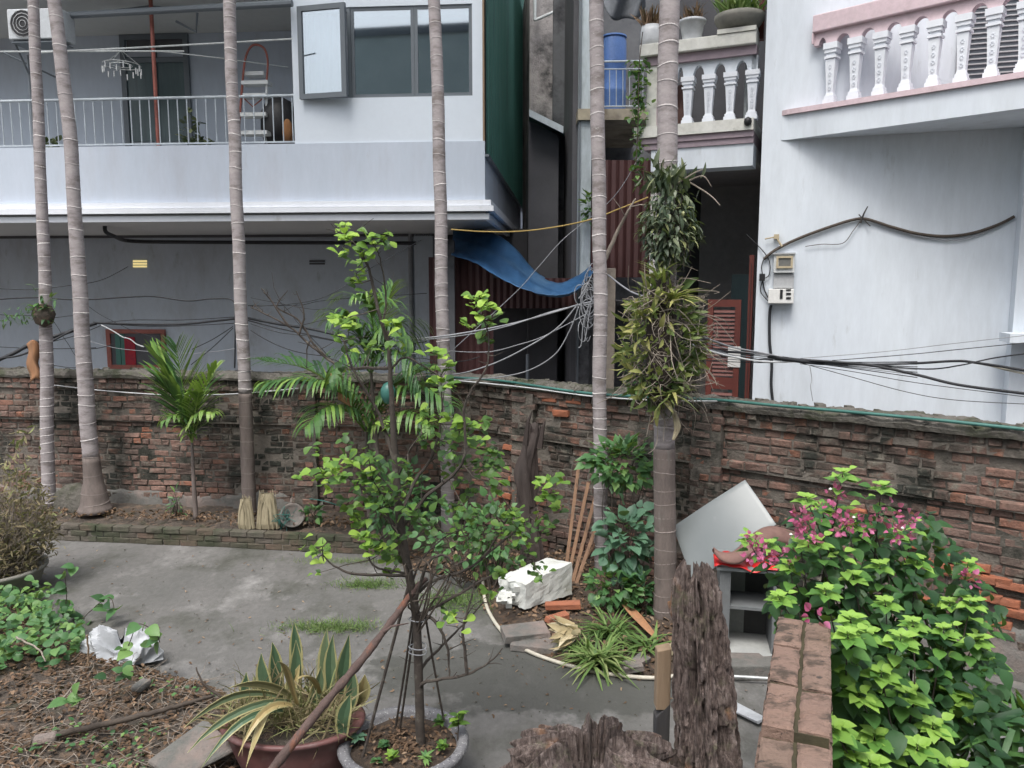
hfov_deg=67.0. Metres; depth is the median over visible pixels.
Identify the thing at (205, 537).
brick curb
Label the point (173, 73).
door
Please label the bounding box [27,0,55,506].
palm tree
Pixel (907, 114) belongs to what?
house
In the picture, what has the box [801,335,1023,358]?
cable
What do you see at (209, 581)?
yard paving
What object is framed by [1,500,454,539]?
bed soil
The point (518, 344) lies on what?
cable
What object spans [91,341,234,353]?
cable
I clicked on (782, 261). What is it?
window
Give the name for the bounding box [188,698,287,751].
snake plant
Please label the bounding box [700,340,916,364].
cable
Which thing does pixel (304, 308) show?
cable
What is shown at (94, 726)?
fallen branch
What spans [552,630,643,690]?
grass tuft
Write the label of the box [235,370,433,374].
cable
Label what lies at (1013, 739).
blade plant
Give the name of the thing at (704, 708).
rotten stump
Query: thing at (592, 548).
timber lath
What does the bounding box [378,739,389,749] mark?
seedling
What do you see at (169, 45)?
clothes pole
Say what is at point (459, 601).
grass patch
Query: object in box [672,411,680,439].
dry leaf
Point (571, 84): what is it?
alley building
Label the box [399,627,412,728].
prop stick
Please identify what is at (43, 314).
fern
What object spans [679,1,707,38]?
flower pot
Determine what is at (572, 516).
timber lath
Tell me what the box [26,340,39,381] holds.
dry sheath
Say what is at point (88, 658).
fallen branch
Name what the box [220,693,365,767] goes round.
glazed pot
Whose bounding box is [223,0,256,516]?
palm tree
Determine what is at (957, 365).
cable
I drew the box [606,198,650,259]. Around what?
bare branch
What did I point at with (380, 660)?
grit
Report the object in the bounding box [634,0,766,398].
house
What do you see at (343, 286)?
cable
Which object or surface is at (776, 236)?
cable clamp
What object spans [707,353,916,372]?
cable
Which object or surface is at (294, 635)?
snake plant
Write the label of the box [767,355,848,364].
cable
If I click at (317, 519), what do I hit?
weed
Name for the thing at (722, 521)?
metal sheet
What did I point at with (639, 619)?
dry spathe
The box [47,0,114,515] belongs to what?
palm tree
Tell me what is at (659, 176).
epiphyte
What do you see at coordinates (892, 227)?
cable
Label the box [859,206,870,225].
hook
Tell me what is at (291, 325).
cable
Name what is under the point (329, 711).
straw clump
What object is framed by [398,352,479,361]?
cable
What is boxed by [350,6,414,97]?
window
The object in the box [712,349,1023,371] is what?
cable
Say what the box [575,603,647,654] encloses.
grass tuft
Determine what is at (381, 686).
prop stick
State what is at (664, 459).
palm tree
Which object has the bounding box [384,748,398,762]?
seedling
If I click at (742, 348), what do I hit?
cable
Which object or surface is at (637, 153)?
hanging vine
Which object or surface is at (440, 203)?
palm tree
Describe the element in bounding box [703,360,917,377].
cable
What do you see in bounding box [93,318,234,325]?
cable
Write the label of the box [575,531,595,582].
timber lath
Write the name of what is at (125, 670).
creeper shoot
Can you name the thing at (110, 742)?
weeds
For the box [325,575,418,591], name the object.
grass patch
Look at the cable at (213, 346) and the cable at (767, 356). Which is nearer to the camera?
the cable at (767, 356)
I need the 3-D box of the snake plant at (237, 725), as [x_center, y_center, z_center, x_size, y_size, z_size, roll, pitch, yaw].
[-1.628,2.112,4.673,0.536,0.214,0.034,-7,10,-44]
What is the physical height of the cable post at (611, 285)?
3.485 m
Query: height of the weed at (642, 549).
1.210 m
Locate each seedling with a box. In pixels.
[347,732,366,743]
[370,757,382,763]
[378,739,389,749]
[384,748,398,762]
[418,750,433,766]
[433,713,446,727]
[436,739,449,751]
[448,710,469,740]
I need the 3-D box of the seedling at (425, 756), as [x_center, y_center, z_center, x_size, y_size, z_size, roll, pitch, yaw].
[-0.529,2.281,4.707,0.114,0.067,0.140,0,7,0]
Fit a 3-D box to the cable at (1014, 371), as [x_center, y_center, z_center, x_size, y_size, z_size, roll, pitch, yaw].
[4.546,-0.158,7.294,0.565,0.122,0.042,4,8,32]
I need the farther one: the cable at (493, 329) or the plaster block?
the cable at (493, 329)
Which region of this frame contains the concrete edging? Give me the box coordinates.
[966,675,1023,699]
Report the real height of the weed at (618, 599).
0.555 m
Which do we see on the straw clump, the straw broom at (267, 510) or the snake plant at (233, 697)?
the snake plant at (233, 697)
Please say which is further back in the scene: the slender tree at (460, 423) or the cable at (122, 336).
the cable at (122, 336)
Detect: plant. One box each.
[45,135,61,146]
[175,107,207,144]
[184,690,282,727]
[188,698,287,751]
[195,136,214,144]
[201,708,283,767]
[230,681,290,698]
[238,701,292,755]
[239,672,249,703]
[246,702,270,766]
[256,653,272,697]
[268,642,283,692]
[278,661,299,704]
[285,665,299,708]
[286,640,302,700]
[289,622,302,661]
[297,675,321,693]
[306,667,325,713]
[317,628,328,693]
[323,635,338,700]
[335,635,350,703]
[335,694,351,740]
[343,674,358,706]
[357,675,370,704]
[577,188,591,224]
[938,688,1023,767]
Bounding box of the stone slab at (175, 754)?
[148,721,232,767]
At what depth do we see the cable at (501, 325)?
9.00 m
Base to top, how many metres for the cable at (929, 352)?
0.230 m
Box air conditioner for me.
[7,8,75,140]
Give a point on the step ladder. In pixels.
(266, 83)
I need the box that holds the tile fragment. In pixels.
[736,703,762,723]
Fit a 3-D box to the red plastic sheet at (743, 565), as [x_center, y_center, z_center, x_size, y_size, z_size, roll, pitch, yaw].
[2.038,1.520,6.583,0.623,0.093,0.251,1,7,12]
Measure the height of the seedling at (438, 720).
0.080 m
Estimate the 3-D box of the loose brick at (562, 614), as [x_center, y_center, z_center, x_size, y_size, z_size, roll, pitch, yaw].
[0.420,2.176,7.209,0.218,0.072,0.105,-3,8,-24]
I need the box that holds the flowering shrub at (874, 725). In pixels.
[735,465,1017,767]
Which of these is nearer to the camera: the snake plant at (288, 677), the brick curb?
the snake plant at (288, 677)
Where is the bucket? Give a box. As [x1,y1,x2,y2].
[271,503,304,530]
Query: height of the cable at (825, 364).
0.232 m
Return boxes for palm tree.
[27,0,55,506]
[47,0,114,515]
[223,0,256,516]
[428,0,454,531]
[589,0,607,572]
[653,0,679,619]
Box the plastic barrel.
[604,32,626,108]
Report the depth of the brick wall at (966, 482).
9.05 m
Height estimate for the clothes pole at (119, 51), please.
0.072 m
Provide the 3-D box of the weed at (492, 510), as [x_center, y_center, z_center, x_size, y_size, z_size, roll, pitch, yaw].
[-0.198,1.617,8.166,0.801,1.088,0.554,0,7,0]
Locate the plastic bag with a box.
[79,624,163,664]
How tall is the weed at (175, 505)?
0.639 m
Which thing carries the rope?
attached to the house at (721, 78)
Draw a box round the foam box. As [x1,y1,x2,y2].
[495,558,572,608]
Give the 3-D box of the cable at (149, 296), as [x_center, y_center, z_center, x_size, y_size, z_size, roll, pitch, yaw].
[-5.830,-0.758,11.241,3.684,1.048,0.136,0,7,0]
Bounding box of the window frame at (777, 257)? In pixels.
[776,256,792,267]
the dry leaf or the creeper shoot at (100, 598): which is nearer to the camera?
the dry leaf
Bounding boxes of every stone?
[32,731,56,745]
[131,678,150,691]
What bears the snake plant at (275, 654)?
in the glazed pot at (265, 752)
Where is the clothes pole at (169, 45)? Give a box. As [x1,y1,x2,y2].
[41,38,292,52]
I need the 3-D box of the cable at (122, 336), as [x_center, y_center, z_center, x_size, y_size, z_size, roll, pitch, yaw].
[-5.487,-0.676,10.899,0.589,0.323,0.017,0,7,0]
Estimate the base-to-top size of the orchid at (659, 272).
0.200 m
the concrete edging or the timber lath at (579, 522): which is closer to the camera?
the concrete edging
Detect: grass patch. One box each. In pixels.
[229,614,399,636]
[275,556,413,566]
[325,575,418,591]
[394,582,498,615]
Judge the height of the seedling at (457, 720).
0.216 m
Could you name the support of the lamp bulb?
attached to the house at (721, 78)
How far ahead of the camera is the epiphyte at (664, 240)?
6.71 m
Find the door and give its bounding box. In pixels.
[119,33,192,145]
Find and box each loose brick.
[544,600,580,609]
[544,610,569,623]
[620,659,644,674]
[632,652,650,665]
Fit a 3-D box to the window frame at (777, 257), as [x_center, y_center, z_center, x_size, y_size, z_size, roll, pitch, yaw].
[3.037,-1.358,8.617,0.174,0.134,0.019,2,7,17]
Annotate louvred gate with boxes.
[705,300,741,396]
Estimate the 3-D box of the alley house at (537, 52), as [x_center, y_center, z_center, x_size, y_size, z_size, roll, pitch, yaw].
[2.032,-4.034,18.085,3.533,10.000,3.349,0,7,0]
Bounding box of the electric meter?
[768,253,795,303]
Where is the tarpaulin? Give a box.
[451,229,592,296]
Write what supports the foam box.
on the rubble bed
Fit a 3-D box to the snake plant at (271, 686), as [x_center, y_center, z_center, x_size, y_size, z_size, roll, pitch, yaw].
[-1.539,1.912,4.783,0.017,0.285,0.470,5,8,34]
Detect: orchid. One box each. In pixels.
[631,305,661,322]
[638,261,678,282]
[642,284,705,307]
[643,384,694,410]
[679,334,719,356]
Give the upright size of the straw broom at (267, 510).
0.510 m
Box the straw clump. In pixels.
[189,655,381,760]
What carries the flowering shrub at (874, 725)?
on the yard paving
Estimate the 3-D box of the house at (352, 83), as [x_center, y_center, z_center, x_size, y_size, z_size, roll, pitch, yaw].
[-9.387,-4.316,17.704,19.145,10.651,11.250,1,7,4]
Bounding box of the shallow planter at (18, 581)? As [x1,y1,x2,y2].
[0,554,48,595]
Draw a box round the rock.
[51,483,81,512]
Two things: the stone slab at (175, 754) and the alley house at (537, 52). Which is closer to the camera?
the stone slab at (175, 754)
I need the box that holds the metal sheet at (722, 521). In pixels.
[676,480,775,576]
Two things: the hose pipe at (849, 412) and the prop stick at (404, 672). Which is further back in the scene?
the hose pipe at (849, 412)
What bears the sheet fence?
on the alley pavement
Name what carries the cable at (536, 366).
hanging from the cable post at (611, 285)
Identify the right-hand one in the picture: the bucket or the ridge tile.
the ridge tile
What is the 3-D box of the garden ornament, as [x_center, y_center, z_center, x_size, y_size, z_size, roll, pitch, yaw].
[2.080,-3.403,9.518,0.200,0.540,0.195,0,7,0]
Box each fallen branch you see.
[15,636,45,661]
[31,550,747,743]
[53,676,79,709]
[86,634,89,666]
[196,667,222,697]
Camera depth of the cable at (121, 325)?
10.88 m
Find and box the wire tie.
[408,616,426,655]
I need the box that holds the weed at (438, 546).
[409,501,505,585]
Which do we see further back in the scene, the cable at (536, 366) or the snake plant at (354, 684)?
the cable at (536, 366)
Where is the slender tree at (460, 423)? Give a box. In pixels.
[251,218,570,747]
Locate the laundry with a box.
[604,0,645,20]
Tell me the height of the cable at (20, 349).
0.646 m
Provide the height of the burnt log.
1.812 m
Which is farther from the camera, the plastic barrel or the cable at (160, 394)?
the plastic barrel
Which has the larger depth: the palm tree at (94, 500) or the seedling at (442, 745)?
the palm tree at (94, 500)
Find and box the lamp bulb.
[744,117,751,125]
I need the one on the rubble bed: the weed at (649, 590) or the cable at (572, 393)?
the weed at (649, 590)
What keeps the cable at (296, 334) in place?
hanging from the palm tree at (248, 482)
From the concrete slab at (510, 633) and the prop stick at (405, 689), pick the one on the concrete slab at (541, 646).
the concrete slab at (510, 633)
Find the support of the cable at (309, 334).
hanging from the palm tree at (248, 482)
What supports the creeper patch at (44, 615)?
on the yard paving
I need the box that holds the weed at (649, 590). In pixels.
[620,564,654,615]
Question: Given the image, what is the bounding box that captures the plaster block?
[730,652,771,680]
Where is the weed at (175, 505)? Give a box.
[166,483,186,516]
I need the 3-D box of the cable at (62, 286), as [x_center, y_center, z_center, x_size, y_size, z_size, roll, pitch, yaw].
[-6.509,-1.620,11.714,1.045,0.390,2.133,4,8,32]
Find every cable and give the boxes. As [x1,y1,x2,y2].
[0,267,126,289]
[0,296,235,367]
[0,322,96,360]
[0,329,73,357]
[3,347,95,348]
[54,385,298,395]
[90,307,154,338]
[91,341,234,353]
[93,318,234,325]
[101,325,143,346]
[108,323,234,326]
[110,317,232,321]
[191,328,232,364]
[192,326,232,349]
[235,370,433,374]
[248,293,426,305]
[248,317,359,340]
[248,320,425,346]
[250,240,420,306]
[250,330,330,356]
[252,324,419,341]
[253,298,367,314]
[277,299,332,360]
[397,301,592,340]
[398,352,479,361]
[413,303,592,340]
[451,306,575,374]
[451,314,584,352]
[453,147,643,349]
[454,380,717,401]
[464,307,578,379]
[607,274,642,295]
[682,340,794,362]
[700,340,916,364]
[703,336,782,356]
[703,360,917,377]
[707,339,916,362]
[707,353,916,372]
[708,346,916,366]
[708,357,904,373]
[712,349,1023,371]
[715,351,916,369]
[763,215,1014,259]
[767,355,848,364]
[798,358,1023,394]
[800,363,1023,396]
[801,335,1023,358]
[802,363,1020,403]
[805,223,858,246]
[832,343,1022,360]
[870,219,1012,240]
[886,353,1023,369]
[960,359,1023,373]
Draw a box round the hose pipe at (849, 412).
[426,375,1023,430]
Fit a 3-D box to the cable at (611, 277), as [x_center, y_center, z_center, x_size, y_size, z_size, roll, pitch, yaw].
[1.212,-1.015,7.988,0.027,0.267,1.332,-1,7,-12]
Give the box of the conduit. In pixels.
[768,305,773,399]
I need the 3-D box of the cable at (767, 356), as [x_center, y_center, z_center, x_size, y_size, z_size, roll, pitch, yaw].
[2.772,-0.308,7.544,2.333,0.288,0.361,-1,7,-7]
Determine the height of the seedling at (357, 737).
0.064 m
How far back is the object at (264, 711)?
4.72 m
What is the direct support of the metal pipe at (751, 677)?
on the yard paving
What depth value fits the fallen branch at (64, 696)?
5.51 m
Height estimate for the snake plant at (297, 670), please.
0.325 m
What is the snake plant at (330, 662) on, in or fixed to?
in the glazed pot at (265, 752)
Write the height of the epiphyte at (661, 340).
1.727 m
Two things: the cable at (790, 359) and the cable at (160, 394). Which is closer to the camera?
the cable at (790, 359)
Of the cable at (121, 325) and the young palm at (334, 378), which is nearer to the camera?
the young palm at (334, 378)
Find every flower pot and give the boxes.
[629,3,658,44]
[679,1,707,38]
[711,0,766,29]
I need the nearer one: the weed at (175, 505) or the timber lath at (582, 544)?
the timber lath at (582, 544)
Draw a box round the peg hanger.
[101,52,141,79]
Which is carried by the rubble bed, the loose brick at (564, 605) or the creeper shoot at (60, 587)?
the loose brick at (564, 605)
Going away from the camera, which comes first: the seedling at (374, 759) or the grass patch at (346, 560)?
the seedling at (374, 759)
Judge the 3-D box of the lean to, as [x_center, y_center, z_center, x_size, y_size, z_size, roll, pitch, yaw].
[0.731,-2.075,15.437,0.857,6.756,2.850,0,7,0]
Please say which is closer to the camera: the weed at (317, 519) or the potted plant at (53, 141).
the weed at (317, 519)
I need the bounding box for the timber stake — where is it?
[653,643,671,763]
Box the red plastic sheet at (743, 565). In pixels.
[713,551,777,572]
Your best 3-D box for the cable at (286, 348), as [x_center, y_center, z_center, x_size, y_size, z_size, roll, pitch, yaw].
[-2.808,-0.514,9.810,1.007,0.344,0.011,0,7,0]
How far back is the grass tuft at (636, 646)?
6.77 m
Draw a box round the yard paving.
[8,533,1023,767]
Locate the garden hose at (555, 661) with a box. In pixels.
[481,577,672,679]
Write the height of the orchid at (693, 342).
0.198 m
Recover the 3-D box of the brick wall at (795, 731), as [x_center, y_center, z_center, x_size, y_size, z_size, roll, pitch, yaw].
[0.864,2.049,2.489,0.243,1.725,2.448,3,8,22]
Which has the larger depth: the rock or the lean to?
the lean to
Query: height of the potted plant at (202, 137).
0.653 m
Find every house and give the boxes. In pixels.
[0,0,523,373]
[522,0,552,228]
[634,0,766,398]
[752,0,1023,423]
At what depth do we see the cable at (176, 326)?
10.88 m
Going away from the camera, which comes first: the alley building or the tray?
the tray
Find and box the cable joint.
[747,235,770,300]
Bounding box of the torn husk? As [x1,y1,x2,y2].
[546,615,580,650]
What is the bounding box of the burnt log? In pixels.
[514,411,544,564]
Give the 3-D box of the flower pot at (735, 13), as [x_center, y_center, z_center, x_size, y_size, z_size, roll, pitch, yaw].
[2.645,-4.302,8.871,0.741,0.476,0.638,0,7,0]
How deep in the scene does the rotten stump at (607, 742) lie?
2.63 m
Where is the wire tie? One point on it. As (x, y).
(422, 642)
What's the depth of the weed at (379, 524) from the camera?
9.02 m
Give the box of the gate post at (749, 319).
[744,255,754,398]
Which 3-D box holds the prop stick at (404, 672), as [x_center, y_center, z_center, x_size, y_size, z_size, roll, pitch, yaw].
[-0.686,1.834,4.938,0.019,0.843,0.225,-7,10,-44]
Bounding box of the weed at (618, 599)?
[583,558,644,613]
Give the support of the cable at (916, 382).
attached to the house at (907, 114)
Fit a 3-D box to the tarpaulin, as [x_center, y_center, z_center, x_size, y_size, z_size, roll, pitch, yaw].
[-0.036,-2.086,12.779,3.824,1.280,1.648,7,10,43]
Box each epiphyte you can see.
[597,259,737,453]
[622,356,697,403]
[633,184,706,275]
[636,148,719,204]
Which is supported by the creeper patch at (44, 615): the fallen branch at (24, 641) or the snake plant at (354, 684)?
the fallen branch at (24, 641)
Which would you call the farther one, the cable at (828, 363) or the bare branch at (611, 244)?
the bare branch at (611, 244)
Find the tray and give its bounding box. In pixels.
[717,25,758,35]
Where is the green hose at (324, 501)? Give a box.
[310,499,340,506]
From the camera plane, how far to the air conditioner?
11.70 m
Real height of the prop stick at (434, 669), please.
0.832 m
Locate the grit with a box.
[53,547,763,766]
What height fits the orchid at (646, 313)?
0.148 m
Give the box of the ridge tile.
[712,526,794,563]
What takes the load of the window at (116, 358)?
in the house at (352, 83)
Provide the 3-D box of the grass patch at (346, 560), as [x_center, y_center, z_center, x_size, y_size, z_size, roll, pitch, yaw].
[-2.063,2.065,9.107,2.100,0.129,0.332,0,7,0]
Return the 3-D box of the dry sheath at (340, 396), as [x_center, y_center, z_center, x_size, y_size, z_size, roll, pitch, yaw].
[-1.971,0.078,8.906,0.247,0.408,0.046,0,7,0]
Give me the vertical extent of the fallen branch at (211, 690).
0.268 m
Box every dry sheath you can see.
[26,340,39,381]
[330,373,351,407]
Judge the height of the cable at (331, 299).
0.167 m
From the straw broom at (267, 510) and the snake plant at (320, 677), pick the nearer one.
the snake plant at (320, 677)
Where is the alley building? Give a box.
[552,0,659,386]
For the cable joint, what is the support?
attached to the electric meter
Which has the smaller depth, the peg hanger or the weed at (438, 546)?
the weed at (438, 546)
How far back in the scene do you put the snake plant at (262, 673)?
5.15 m
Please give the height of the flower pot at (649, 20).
0.511 m
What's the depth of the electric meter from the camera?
8.65 m
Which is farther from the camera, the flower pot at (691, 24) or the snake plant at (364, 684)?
the flower pot at (691, 24)
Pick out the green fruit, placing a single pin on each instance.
(385, 393)
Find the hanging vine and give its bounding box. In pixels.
[624,32,655,190]
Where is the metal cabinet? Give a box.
[716,549,778,655]
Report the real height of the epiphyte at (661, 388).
0.501 m
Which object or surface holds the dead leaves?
in the round planter at (454, 754)
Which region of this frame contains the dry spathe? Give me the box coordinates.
[622,603,658,642]
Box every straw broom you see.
[238,494,255,528]
[256,489,279,529]
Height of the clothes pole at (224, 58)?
0.038 m
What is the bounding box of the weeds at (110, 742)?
[12,677,216,767]
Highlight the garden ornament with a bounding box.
[678,84,683,123]
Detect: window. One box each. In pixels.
[105,329,166,368]
[303,8,351,97]
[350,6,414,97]
[414,4,471,96]
[779,258,790,265]
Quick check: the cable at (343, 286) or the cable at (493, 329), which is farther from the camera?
the cable at (343, 286)
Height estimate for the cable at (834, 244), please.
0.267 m
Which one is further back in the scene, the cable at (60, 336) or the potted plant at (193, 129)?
the potted plant at (193, 129)
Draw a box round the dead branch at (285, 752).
[268,577,427,767]
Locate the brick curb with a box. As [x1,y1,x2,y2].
[23,521,459,554]
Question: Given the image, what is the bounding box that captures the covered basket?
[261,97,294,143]
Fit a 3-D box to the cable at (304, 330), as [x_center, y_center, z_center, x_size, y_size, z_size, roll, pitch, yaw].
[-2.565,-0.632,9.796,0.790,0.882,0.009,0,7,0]
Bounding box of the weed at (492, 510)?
[456,486,530,590]
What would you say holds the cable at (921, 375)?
attached to the house at (907, 114)
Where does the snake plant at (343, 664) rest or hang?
in the glazed pot at (265, 752)
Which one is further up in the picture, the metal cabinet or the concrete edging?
the metal cabinet
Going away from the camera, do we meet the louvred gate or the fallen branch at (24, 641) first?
the fallen branch at (24, 641)
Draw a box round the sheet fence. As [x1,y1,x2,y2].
[428,160,650,378]
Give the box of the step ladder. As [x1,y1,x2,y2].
[239,43,272,143]
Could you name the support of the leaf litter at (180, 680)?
on the yard paving
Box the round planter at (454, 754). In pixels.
[337,705,468,767]
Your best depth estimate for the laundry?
12.23 m
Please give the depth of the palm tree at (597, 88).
8.12 m
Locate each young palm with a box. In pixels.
[138,333,226,520]
[246,319,467,524]
[310,278,433,512]
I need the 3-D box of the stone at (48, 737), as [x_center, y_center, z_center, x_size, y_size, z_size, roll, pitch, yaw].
[-3.095,2.352,5.129,0.140,0.050,0.090,-3,8,-23]
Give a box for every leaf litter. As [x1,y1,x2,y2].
[0,604,238,767]
[6,505,373,528]
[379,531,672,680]
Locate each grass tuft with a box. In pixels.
[550,631,604,658]
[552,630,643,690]
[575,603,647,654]
[615,621,670,659]
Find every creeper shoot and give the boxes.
[47,682,83,709]
[54,562,84,622]
[76,594,121,625]
[93,660,135,681]
[114,622,161,660]
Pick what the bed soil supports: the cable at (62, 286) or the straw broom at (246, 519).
the straw broom at (246, 519)
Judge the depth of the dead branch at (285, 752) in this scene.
4.42 m
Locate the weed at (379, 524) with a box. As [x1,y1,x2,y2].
[353,455,436,558]
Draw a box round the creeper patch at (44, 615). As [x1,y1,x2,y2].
[0,575,86,670]
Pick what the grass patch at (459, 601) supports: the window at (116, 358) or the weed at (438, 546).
the weed at (438, 546)
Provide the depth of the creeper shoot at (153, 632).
6.15 m
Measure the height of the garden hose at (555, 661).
0.109 m
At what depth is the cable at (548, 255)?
10.42 m
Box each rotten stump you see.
[500,712,677,767]
[667,559,742,767]
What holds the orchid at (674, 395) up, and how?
attached to the epiphyte at (661, 340)
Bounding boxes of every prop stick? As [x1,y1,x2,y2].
[361,587,407,757]
[395,617,412,726]
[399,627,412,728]
[425,618,444,720]
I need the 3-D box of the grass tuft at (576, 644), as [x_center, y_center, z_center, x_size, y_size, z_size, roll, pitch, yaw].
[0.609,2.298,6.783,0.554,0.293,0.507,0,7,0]
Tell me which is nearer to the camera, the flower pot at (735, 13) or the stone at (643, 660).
the stone at (643, 660)
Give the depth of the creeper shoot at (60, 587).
7.40 m
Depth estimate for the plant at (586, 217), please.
12.51 m
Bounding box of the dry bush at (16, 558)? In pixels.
[0,425,65,586]
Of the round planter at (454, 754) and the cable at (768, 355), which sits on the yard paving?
the round planter at (454, 754)
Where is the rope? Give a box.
[451,197,647,231]
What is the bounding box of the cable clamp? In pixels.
[765,234,782,246]
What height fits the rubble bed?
0.187 m
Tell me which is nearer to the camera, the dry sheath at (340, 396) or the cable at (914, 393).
the cable at (914, 393)
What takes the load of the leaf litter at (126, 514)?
on the bed soil
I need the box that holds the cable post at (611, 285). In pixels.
[574,263,615,388]
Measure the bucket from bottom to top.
0.441 m
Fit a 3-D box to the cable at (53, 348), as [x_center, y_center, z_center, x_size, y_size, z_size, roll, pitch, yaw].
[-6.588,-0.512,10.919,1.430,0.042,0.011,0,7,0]
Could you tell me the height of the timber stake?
0.877 m
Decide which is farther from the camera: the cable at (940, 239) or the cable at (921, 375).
the cable at (940, 239)
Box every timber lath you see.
[565,469,579,561]
[570,482,589,565]
[572,497,593,581]
[572,543,594,581]
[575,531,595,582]
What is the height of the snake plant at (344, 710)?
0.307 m
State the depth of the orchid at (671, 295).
6.68 m
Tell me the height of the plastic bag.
0.334 m
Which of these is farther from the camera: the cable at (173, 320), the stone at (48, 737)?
the cable at (173, 320)
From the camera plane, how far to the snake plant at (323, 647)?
5.21 m
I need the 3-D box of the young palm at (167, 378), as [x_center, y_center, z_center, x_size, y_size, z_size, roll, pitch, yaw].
[-4.119,0.556,9.787,0.910,2.465,1.090,-7,10,-43]
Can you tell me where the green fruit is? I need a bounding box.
[381,382,395,403]
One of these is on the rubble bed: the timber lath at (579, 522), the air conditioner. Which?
the timber lath at (579, 522)
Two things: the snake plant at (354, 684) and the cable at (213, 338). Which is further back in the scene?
the cable at (213, 338)
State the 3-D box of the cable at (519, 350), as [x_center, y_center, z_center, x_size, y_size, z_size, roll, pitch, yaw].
[-0.111,-0.485,9.124,1.799,0.877,0.104,3,8,22]
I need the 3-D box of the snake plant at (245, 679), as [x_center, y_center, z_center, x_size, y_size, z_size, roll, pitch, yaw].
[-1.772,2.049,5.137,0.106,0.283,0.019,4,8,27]
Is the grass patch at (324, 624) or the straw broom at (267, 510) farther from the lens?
the straw broom at (267, 510)
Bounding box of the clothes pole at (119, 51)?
[0,50,183,51]
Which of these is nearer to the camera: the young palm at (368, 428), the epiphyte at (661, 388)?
the epiphyte at (661, 388)
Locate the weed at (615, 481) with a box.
[574,432,653,589]
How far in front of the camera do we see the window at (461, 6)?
11.57 m
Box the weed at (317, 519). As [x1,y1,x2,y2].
[298,503,325,527]
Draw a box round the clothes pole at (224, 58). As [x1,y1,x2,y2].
[166,52,287,67]
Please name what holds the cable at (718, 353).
attached to the epiphyte at (661, 340)
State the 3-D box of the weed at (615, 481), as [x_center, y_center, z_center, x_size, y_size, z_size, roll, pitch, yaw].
[1.115,1.324,7.989,0.976,1.710,0.696,0,7,0]
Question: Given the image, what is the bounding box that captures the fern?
[0,284,57,329]
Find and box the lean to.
[526,109,564,380]
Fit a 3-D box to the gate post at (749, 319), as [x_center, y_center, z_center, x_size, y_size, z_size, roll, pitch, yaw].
[2.942,0.215,9.686,0.052,3.612,0.112,3,8,23]
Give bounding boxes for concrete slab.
[500,620,550,643]
[510,638,568,653]
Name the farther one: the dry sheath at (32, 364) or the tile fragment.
the dry sheath at (32, 364)
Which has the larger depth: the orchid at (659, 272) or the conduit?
the conduit
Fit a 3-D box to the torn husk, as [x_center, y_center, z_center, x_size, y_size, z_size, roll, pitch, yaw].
[0.452,2.182,6.769,0.305,0.297,0.286,0,7,0]
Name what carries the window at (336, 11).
in the house at (352, 83)
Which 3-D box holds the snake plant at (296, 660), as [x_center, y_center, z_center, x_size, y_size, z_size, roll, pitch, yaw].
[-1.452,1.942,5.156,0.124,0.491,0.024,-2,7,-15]
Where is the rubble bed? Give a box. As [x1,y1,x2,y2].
[391,533,782,675]
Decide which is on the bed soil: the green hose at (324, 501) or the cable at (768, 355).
the green hose at (324, 501)
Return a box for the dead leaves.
[349,711,456,767]
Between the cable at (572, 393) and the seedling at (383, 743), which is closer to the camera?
the seedling at (383, 743)
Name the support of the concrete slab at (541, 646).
on the yard paving
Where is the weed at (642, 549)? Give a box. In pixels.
[591,493,653,607]
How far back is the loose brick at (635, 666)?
6.39 m
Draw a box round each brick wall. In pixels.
[0,366,1023,682]
[754,617,832,767]
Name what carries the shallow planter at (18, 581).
on the yard paving
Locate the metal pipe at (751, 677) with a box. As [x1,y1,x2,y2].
[734,675,767,679]
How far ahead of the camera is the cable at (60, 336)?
10.86 m
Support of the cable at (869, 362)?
attached to the cable at (980, 363)

